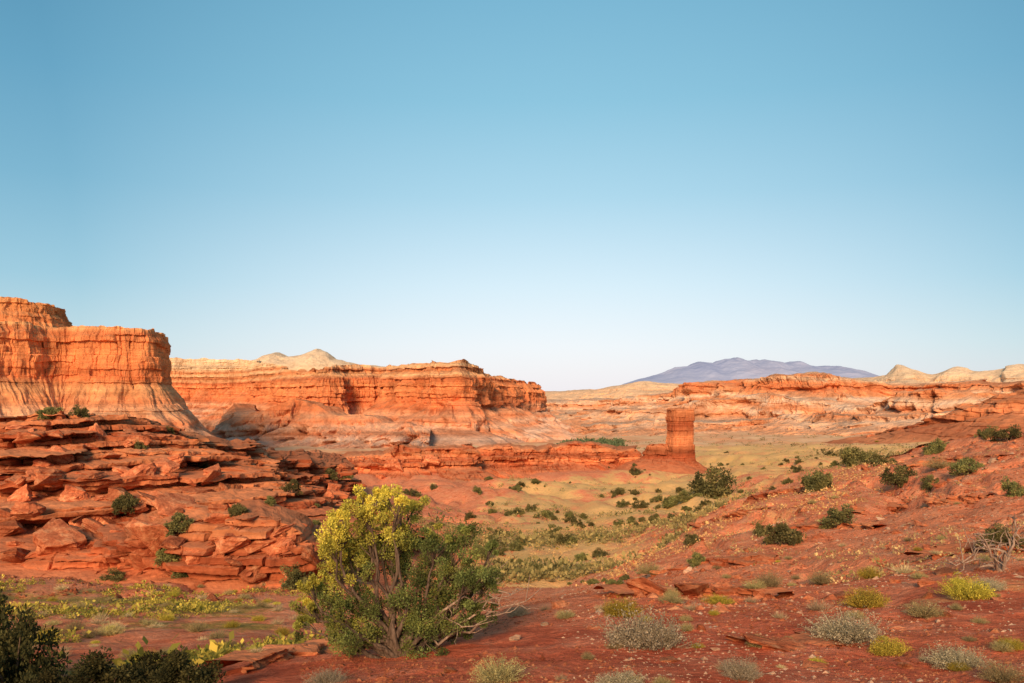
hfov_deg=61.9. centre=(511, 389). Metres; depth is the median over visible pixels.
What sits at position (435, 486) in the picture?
juniper bush
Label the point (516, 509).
juniper bush
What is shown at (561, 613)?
desert shrub
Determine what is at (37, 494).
rock slab
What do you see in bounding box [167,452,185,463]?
boulder
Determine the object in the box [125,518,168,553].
rock slab
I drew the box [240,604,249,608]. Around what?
desert shrub
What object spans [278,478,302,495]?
juniper bush
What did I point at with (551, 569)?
scrub
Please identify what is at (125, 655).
desert shrub
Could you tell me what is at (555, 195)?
sky
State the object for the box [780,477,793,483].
juniper bush
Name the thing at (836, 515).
juniper bush
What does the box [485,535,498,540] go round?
juniper bush
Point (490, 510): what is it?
juniper bush
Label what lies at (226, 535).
rock slab
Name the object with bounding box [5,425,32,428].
rock slab
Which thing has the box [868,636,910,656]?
rabbitbrush
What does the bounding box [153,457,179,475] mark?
boulder
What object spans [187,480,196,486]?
boulder
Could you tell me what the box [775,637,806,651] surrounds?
rock slab
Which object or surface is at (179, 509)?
boulder
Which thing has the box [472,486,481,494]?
juniper bush
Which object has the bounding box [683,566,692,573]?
stone
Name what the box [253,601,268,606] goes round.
desert shrub
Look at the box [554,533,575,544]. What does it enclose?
juniper bush
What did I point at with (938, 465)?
desert shrub
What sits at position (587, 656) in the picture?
desert shrub
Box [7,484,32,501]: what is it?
boulder
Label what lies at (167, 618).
rabbitbrush
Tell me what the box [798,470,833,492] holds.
juniper bush
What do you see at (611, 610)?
rabbitbrush
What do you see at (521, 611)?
sagebrush
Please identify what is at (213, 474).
rock slab
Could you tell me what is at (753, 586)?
desert shrub
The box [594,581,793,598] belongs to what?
rock ledge
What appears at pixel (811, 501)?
desert shrub
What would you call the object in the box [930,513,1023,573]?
dead tree
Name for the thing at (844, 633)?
sagebrush
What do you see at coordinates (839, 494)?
dry grass
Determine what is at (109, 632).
grass tuft
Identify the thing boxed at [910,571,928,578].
desert shrub
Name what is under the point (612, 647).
desert shrub
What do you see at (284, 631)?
rabbitbrush
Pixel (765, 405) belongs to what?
ridge
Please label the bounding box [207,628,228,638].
desert shrub
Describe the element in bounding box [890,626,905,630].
rock slab
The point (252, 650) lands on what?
grass tuft
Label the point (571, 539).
juniper bush
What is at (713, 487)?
juniper bush
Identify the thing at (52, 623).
desert shrub
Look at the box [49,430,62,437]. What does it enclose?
boulder
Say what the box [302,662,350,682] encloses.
sagebrush
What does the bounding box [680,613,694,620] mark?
desert shrub
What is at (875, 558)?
dry grass
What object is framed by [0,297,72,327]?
mesa
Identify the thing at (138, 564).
rock slab
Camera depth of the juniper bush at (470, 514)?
134.46 m
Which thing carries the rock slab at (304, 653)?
on the rock ledge at (272, 653)
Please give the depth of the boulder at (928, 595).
14.72 m
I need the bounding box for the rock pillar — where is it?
[665,408,709,472]
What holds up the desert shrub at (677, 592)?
on the ground at (578, 499)
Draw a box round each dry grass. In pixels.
[450,453,899,586]
[623,442,1023,586]
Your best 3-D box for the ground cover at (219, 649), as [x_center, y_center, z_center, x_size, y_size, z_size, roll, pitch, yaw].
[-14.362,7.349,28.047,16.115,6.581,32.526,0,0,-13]
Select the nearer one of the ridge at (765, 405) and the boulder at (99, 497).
the boulder at (99, 497)
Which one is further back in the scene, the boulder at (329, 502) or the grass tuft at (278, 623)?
the boulder at (329, 502)
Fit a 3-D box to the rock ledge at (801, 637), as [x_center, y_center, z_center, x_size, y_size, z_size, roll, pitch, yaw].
[3.762,3.479,11.109,1.782,0.643,1.580,0,0,-18]
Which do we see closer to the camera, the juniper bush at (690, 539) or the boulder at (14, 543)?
the juniper bush at (690, 539)
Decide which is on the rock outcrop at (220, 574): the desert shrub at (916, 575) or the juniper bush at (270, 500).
the juniper bush at (270, 500)
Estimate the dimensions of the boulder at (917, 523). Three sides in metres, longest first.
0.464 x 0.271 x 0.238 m
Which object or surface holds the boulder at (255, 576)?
on the rock outcrop at (220, 574)
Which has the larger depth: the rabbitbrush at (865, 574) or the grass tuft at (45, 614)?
the grass tuft at (45, 614)
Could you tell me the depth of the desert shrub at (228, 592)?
43.57 m
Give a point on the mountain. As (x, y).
(732, 368)
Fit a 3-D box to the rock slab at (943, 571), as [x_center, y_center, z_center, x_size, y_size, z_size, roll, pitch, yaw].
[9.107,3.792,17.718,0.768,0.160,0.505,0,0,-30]
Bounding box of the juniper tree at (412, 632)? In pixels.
[289,483,541,659]
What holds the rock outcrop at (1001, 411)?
on the ground at (578, 499)
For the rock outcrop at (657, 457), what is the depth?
285.86 m
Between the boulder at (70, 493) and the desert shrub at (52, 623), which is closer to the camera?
the desert shrub at (52, 623)
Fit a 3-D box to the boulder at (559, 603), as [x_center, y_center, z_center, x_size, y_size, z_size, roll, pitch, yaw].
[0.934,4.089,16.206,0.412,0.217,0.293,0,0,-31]
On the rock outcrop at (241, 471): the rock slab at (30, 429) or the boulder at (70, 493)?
the rock slab at (30, 429)
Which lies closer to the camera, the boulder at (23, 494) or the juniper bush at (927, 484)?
the juniper bush at (927, 484)
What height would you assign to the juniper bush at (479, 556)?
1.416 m
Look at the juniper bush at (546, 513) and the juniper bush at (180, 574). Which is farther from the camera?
the juniper bush at (546, 513)
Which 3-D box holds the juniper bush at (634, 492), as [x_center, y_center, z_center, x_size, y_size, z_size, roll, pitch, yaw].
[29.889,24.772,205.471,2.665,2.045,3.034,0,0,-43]
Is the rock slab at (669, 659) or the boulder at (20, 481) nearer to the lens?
the rock slab at (669, 659)
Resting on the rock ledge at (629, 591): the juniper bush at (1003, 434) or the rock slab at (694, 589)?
the rock slab at (694, 589)
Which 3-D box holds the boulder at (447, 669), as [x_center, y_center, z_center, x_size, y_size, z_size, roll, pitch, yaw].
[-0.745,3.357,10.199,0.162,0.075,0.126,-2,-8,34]
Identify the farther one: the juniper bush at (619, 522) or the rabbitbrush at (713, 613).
the juniper bush at (619, 522)
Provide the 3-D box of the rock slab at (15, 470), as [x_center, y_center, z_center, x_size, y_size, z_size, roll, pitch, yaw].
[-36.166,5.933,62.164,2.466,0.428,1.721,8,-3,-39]
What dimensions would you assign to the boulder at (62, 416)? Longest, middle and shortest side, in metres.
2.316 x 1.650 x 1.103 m
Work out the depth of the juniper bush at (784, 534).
34.18 m
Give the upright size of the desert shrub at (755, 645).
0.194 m
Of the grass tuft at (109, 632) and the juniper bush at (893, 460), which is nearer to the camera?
the grass tuft at (109, 632)
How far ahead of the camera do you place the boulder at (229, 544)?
44.32 m
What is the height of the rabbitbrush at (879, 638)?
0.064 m
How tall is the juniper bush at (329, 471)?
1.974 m
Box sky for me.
[0,0,1023,390]
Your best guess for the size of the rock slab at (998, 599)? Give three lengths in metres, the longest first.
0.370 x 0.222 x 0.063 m
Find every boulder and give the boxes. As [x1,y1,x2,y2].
[0,508,12,517]
[0,519,26,536]
[0,547,30,562]
[5,540,24,545]
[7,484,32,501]
[10,502,46,520]
[14,477,26,485]
[26,466,45,476]
[32,459,53,466]
[33,468,65,485]
[33,518,86,555]
[44,445,73,463]
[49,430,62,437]
[53,410,66,427]
[57,485,90,501]
[68,509,115,526]
[75,463,83,470]
[79,518,103,533]
[86,413,100,424]
[88,423,106,440]
[94,495,106,500]
[106,487,134,501]
[112,466,129,473]
[120,462,156,489]
[124,441,133,446]
[125,434,150,447]
[129,501,148,513]
[145,490,162,496]
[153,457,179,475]
[159,535,185,549]
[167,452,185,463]
[167,472,178,476]
[175,507,183,514]
[185,549,201,564]
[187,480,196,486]
[203,463,220,474]
[208,504,228,512]
[212,552,224,557]
[215,536,250,553]
[218,482,227,489]
[239,565,266,582]
[243,539,274,552]
[260,534,295,555]
[273,539,296,553]
[301,545,320,565]
[311,542,319,551]
[321,489,333,498]
[322,496,332,506]
[327,483,341,490]
[336,462,354,470]
[376,473,385,478]
[384,458,402,471]
[423,455,441,464]
[444,666,457,672]
[551,600,569,608]
[696,624,705,631]
[732,573,740,578]
[889,579,900,582]
[897,662,913,668]
[914,520,921,525]
[917,577,936,586]
[921,592,932,598]
[922,544,930,549]
[931,483,941,486]
[942,611,952,616]
[955,454,962,458]
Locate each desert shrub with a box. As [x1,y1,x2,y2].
[43,619,62,625]
[63,618,87,630]
[67,601,88,610]
[79,626,98,638]
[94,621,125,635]
[115,648,136,658]
[136,618,158,625]
[154,646,175,654]
[160,601,175,607]
[184,620,211,632]
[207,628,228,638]
[217,635,238,646]
[223,589,233,594]
[238,592,251,598]
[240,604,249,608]
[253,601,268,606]
[467,653,536,682]
[555,609,574,618]
[559,612,574,618]
[581,650,594,660]
[604,642,623,648]
[632,561,663,574]
[651,676,674,682]
[658,591,686,603]
[664,586,682,595]
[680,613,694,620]
[680,622,694,630]
[742,579,766,588]
[746,634,762,647]
[754,571,782,586]
[804,569,839,585]
[807,498,817,503]
[843,610,867,619]
[897,599,949,620]
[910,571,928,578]
[918,456,949,468]
[947,595,963,600]
[950,602,963,610]
[961,635,976,641]
[970,615,990,623]
[971,659,1023,682]
[976,552,993,561]
[987,639,1015,652]
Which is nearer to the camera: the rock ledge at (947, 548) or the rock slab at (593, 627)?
the rock slab at (593, 627)
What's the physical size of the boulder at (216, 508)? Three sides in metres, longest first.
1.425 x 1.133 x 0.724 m
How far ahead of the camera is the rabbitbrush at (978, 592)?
14.12 m
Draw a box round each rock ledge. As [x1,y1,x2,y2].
[205,637,377,673]
[309,441,641,481]
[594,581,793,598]
[649,553,777,577]
[684,507,769,532]
[725,630,846,650]
[743,487,832,504]
[789,521,887,530]
[851,493,994,514]
[903,454,1008,469]
[904,542,1023,560]
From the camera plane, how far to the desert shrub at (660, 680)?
8.62 m
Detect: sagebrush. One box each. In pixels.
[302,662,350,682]
[501,601,533,617]
[589,665,650,682]
[596,600,700,652]
[717,648,765,682]
[794,600,894,647]
[917,639,1002,671]
[972,575,1008,592]
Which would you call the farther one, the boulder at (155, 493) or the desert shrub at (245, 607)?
the boulder at (155, 493)
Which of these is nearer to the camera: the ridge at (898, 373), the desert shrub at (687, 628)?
the desert shrub at (687, 628)
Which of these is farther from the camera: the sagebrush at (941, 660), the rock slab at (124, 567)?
the rock slab at (124, 567)
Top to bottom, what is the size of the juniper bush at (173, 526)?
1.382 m
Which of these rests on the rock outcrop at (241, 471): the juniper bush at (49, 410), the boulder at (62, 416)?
the juniper bush at (49, 410)
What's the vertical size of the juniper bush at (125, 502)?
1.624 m
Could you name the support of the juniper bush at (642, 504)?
on the ground at (578, 499)
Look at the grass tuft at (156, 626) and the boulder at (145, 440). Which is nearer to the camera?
the grass tuft at (156, 626)
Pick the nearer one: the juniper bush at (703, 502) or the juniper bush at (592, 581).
the juniper bush at (592, 581)
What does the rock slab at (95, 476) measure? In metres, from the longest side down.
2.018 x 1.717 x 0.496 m
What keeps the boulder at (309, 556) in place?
on the rock outcrop at (220, 574)
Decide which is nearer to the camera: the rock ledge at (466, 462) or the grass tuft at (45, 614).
the grass tuft at (45, 614)
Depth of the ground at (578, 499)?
26.72 m
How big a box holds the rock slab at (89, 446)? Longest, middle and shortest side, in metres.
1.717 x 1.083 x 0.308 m
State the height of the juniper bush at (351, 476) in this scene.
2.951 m
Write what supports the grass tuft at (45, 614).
on the ground at (578, 499)
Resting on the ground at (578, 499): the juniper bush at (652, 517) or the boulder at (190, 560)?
the juniper bush at (652, 517)
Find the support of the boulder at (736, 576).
on the ground at (578, 499)
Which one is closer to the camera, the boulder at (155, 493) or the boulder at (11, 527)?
the boulder at (11, 527)
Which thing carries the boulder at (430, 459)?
on the rock ledge at (466, 462)
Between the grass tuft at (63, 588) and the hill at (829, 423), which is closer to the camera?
the grass tuft at (63, 588)
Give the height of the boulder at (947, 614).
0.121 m
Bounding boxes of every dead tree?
[449,569,528,609]
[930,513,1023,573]
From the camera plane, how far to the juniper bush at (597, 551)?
73.75 m
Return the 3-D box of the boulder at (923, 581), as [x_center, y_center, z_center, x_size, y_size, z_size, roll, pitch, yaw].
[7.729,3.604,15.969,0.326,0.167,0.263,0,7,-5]
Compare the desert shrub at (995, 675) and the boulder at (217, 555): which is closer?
the desert shrub at (995, 675)
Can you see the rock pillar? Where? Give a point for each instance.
(680, 434)
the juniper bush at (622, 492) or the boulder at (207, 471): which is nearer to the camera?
the boulder at (207, 471)
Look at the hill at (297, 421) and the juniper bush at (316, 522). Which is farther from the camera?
the hill at (297, 421)
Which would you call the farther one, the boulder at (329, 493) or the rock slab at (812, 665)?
the boulder at (329, 493)
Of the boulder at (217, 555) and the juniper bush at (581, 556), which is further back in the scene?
the juniper bush at (581, 556)
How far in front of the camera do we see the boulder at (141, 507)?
57.84 m
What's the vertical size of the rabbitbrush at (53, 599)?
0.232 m
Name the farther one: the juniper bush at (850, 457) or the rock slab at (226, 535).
the juniper bush at (850, 457)
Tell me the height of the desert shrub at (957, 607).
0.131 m
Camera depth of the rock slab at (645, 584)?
16.54 m
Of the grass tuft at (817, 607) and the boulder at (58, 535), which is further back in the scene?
the boulder at (58, 535)
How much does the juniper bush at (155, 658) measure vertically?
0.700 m
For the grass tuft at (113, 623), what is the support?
on the ground at (578, 499)
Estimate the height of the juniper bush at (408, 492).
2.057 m
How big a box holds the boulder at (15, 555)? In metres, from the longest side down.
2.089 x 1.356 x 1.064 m
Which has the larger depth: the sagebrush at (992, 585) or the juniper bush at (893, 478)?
the juniper bush at (893, 478)
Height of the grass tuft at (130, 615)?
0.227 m
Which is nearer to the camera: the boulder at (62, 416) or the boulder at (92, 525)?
the boulder at (92, 525)
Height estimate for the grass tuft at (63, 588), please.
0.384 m
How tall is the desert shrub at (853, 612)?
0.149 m
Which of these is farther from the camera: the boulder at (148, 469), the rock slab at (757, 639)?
the boulder at (148, 469)
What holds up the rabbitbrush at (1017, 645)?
on the ground at (578, 499)
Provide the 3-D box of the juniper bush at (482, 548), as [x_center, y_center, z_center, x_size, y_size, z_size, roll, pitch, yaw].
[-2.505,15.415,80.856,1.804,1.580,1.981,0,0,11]
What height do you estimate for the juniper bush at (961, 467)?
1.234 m
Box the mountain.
[622,357,877,384]
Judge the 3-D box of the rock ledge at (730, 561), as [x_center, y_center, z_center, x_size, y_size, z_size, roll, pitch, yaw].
[7.546,6.995,32.950,2.970,2.125,6.726,0,0,-37]
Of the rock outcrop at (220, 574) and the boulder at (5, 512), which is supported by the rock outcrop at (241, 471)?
the boulder at (5, 512)
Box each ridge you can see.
[545,364,1023,399]
[546,372,1023,414]
[556,388,1005,428]
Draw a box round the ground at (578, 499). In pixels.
[0,391,1023,682]
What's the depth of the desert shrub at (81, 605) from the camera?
28.56 m
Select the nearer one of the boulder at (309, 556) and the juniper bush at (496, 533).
the boulder at (309, 556)
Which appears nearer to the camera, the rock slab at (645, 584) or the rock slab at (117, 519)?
the rock slab at (645, 584)
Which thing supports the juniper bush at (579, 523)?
on the ground at (578, 499)
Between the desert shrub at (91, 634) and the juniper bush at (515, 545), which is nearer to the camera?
the desert shrub at (91, 634)
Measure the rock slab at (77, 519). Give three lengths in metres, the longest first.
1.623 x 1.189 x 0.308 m
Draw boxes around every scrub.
[391,445,906,586]
[556,436,627,446]
[612,432,918,467]
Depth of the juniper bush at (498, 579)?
61.09 m
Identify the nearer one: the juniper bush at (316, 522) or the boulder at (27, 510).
the boulder at (27, 510)
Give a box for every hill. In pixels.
[195,398,431,448]
[251,349,383,370]
[573,410,952,436]
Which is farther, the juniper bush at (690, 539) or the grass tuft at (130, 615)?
the juniper bush at (690, 539)
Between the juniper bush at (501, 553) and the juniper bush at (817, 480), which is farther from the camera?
the juniper bush at (501, 553)
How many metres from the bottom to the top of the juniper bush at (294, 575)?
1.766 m
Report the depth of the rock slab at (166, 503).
50.37 m
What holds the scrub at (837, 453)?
on the ground at (578, 499)
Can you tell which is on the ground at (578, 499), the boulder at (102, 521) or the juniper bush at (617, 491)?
the juniper bush at (617, 491)
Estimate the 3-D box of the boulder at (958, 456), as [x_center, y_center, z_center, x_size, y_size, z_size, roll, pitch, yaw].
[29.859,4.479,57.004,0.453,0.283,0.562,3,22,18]
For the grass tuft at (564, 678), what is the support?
on the ground at (578, 499)
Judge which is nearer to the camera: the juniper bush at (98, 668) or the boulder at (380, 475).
the juniper bush at (98, 668)
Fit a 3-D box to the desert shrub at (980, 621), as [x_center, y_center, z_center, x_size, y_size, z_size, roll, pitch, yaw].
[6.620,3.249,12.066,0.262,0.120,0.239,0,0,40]
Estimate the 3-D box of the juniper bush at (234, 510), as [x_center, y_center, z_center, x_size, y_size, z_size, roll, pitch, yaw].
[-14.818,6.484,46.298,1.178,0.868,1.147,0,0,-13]
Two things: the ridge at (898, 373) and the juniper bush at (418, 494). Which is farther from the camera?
the ridge at (898, 373)
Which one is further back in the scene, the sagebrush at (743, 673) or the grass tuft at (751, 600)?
the grass tuft at (751, 600)
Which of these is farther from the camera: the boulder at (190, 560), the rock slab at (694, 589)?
the boulder at (190, 560)
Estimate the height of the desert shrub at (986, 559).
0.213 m
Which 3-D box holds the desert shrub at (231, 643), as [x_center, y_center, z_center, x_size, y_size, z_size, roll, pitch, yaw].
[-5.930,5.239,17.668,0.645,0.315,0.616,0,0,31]
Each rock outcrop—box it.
[0,413,439,576]
[18,499,360,595]
[614,443,705,473]
[822,389,1023,443]
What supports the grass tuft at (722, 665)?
on the ground at (578, 499)
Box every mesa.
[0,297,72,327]
[0,321,216,436]
[169,357,578,445]
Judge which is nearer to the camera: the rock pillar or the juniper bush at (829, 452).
the rock pillar
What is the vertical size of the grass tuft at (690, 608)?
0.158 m
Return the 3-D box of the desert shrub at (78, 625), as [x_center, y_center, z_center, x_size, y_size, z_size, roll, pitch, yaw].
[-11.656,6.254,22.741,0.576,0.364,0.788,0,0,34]
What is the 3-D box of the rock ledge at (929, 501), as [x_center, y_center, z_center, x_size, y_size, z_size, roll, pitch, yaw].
[19.148,5.527,41.735,4.864,2.547,14.184,0,0,11]
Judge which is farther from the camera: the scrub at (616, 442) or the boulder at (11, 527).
the scrub at (616, 442)
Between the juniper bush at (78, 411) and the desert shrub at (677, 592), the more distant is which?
the juniper bush at (78, 411)
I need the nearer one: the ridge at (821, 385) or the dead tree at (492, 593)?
the dead tree at (492, 593)
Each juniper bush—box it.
[0,586,31,666]
[0,603,71,682]
[31,666,69,682]
[35,406,63,419]
[58,646,156,682]
[68,404,90,417]
[98,567,126,582]
[111,492,140,513]
[122,649,171,682]
[134,440,148,449]
[147,645,225,682]
[152,548,180,566]
[162,426,174,433]
[163,511,193,536]
[170,571,188,578]
[227,502,249,517]
[264,495,275,505]
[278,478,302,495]
[279,562,317,589]
[312,520,319,525]
[324,468,338,480]
[341,475,354,479]
[402,488,413,495]
[413,489,420,497]
[429,483,437,489]
[464,511,476,520]
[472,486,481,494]
[472,548,490,560]
[478,545,492,559]
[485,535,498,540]
[488,508,497,513]
[493,529,502,534]
[493,572,503,585]
[496,548,504,555]
[508,540,523,550]
[511,484,522,490]
[513,507,524,515]
[524,503,536,511]
[531,478,541,483]
[541,509,554,518]
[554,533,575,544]
[561,515,575,522]
[564,511,573,517]
[565,536,577,544]
[571,518,582,525]
[574,552,587,561]
[579,513,587,519]
[586,578,599,584]
[591,547,610,557]
[605,579,616,583]
[610,488,621,494]
[612,518,624,524]
[616,487,624,495]
[616,498,627,507]
[629,466,642,474]
[630,489,639,494]
[630,500,647,508]
[648,514,657,523]
[649,495,662,502]
[661,495,676,507]
[673,489,694,503]
[675,487,685,492]
[682,533,700,545]
[686,465,736,497]
[686,551,705,567]
[698,499,707,506]
[752,520,773,536]
[761,522,806,545]
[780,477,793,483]
[793,465,803,472]
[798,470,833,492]
[818,503,856,528]
[824,450,834,455]
[830,460,839,466]
[838,446,875,466]
[867,450,896,466]
[878,463,916,487]
[888,458,897,463]
[920,474,938,492]
[922,437,946,454]
[947,457,987,475]
[974,425,998,439]
[974,523,1023,549]
[984,424,1022,441]
[1000,476,1023,496]
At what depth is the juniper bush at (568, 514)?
153.05 m
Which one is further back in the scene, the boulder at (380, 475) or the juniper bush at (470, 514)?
the boulder at (380, 475)
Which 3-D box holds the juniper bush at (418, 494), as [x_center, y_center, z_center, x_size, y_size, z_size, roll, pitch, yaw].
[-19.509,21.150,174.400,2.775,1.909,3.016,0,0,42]
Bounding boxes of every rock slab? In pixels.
[0,468,26,474]
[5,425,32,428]
[12,432,40,443]
[26,427,33,431]
[29,485,43,490]
[32,491,49,497]
[71,514,85,523]
[77,471,104,480]
[84,443,98,449]
[100,514,123,523]
[102,453,121,458]
[110,529,122,532]
[118,565,132,569]
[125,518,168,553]
[129,552,152,570]
[136,491,156,505]
[151,492,196,515]
[174,486,215,493]
[201,470,221,485]
[204,513,230,523]
[223,533,234,538]
[224,558,242,565]
[271,522,295,536]
[288,652,319,655]
[584,625,611,629]
[626,577,668,593]
[660,656,680,662]
[674,583,708,596]
[713,590,741,595]
[743,633,780,648]
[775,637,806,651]
[802,660,827,670]
[834,591,853,598]
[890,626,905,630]
[934,567,962,575]
[991,597,1006,600]
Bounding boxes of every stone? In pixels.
[509,634,520,640]
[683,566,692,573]
[988,458,997,463]
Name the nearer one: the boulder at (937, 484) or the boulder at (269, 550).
the boulder at (269, 550)
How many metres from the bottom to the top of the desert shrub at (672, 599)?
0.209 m
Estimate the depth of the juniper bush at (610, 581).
17.05 m
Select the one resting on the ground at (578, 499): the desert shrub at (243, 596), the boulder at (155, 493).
the desert shrub at (243, 596)
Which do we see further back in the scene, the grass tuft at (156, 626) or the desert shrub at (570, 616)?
the grass tuft at (156, 626)
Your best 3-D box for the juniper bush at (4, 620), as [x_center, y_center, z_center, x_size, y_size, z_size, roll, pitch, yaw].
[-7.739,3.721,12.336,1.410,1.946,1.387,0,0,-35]
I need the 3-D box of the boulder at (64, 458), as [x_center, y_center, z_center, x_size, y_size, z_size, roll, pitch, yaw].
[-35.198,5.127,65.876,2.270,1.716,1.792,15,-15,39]
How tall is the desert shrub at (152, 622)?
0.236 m
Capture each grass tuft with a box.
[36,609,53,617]
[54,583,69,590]
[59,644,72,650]
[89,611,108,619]
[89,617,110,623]
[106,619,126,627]
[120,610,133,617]
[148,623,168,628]
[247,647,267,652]
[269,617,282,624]
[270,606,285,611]
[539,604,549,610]
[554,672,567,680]
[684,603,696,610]
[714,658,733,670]
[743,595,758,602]
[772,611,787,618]
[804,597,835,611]
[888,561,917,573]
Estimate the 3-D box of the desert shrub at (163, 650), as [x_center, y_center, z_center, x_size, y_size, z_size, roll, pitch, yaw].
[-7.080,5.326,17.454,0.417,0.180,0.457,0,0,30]
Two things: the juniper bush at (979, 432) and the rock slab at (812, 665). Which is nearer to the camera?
the rock slab at (812, 665)
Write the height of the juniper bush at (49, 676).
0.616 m
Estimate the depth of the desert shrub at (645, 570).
34.56 m
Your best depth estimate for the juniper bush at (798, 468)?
207.74 m
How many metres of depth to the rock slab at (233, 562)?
43.87 m
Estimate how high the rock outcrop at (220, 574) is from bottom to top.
5.934 m
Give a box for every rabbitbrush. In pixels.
[37,627,59,635]
[46,597,58,600]
[126,648,159,659]
[157,614,176,620]
[166,590,179,596]
[220,619,241,627]
[251,614,265,620]
[273,625,290,635]
[599,592,645,617]
[691,643,705,648]
[702,592,734,604]
[708,610,719,615]
[807,657,826,662]
[837,585,894,608]
[856,565,883,578]
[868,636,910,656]
[875,635,887,640]
[934,572,997,600]
[944,660,971,671]
[994,636,1023,650]
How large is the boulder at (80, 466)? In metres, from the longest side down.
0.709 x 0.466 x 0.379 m
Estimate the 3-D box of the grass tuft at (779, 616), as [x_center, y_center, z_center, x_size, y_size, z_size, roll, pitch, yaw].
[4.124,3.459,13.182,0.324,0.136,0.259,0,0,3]
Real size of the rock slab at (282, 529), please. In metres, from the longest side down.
1.430 x 1.140 x 0.257 m
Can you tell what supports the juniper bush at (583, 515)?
on the ground at (578, 499)
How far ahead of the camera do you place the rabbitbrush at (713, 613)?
13.85 m
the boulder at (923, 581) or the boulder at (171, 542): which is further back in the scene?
the boulder at (171, 542)
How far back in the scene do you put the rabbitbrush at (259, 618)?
26.44 m
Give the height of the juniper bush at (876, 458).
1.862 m
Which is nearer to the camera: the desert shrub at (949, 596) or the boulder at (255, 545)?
the desert shrub at (949, 596)
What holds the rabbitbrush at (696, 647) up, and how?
on the ground at (578, 499)
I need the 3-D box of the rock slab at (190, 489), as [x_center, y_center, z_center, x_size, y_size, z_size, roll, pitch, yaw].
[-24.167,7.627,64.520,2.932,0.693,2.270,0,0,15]
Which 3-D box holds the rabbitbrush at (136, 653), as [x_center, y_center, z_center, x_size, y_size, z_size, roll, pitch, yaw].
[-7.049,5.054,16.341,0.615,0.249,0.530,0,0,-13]
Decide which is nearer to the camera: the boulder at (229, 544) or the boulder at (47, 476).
the boulder at (229, 544)
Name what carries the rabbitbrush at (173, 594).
on the ground at (578, 499)
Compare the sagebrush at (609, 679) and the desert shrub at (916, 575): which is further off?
the desert shrub at (916, 575)
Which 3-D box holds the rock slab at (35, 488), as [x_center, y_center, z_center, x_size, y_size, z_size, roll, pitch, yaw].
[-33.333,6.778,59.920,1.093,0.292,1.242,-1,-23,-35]
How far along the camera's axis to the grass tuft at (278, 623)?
25.24 m
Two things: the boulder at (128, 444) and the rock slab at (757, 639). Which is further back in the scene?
the boulder at (128, 444)
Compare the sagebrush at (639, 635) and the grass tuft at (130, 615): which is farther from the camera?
the grass tuft at (130, 615)
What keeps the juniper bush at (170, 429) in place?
on the ground at (578, 499)
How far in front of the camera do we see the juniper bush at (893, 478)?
53.41 m
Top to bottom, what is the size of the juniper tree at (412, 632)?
2.587 m
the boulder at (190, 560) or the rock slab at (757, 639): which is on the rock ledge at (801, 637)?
the rock slab at (757, 639)
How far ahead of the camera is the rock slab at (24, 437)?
66.00 m
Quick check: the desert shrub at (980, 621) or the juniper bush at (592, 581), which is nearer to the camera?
the desert shrub at (980, 621)
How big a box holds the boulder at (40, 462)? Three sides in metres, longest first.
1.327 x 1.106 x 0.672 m
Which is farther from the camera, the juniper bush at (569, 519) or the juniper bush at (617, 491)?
the juniper bush at (617, 491)
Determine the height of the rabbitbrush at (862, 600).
0.387 m
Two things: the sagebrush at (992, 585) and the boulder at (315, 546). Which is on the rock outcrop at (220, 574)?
the boulder at (315, 546)
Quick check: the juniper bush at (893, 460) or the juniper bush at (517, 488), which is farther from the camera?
the juniper bush at (517, 488)
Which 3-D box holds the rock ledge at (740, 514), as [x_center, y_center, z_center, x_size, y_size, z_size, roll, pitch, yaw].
[14.906,9.804,63.568,3.164,5.297,23.668,0,0,0]
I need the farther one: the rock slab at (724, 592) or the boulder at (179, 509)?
the boulder at (179, 509)
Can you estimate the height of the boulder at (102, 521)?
1.754 m
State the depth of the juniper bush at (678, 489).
225.26 m
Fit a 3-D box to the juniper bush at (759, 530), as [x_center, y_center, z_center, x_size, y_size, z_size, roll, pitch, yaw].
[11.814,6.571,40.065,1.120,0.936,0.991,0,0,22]
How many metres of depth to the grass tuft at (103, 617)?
25.55 m
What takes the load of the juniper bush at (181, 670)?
on the ground at (578, 499)
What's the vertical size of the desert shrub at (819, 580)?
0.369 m
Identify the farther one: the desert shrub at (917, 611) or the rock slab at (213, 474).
the rock slab at (213, 474)
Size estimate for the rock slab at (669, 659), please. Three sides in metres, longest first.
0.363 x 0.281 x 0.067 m
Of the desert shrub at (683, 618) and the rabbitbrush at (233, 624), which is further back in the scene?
the rabbitbrush at (233, 624)
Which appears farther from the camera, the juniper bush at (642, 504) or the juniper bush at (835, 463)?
the juniper bush at (835, 463)
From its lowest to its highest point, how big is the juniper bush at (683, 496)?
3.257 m
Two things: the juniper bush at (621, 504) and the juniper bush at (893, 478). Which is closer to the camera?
the juniper bush at (893, 478)
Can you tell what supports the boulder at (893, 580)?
on the ground at (578, 499)
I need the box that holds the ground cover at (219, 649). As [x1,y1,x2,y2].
[0,574,326,674]

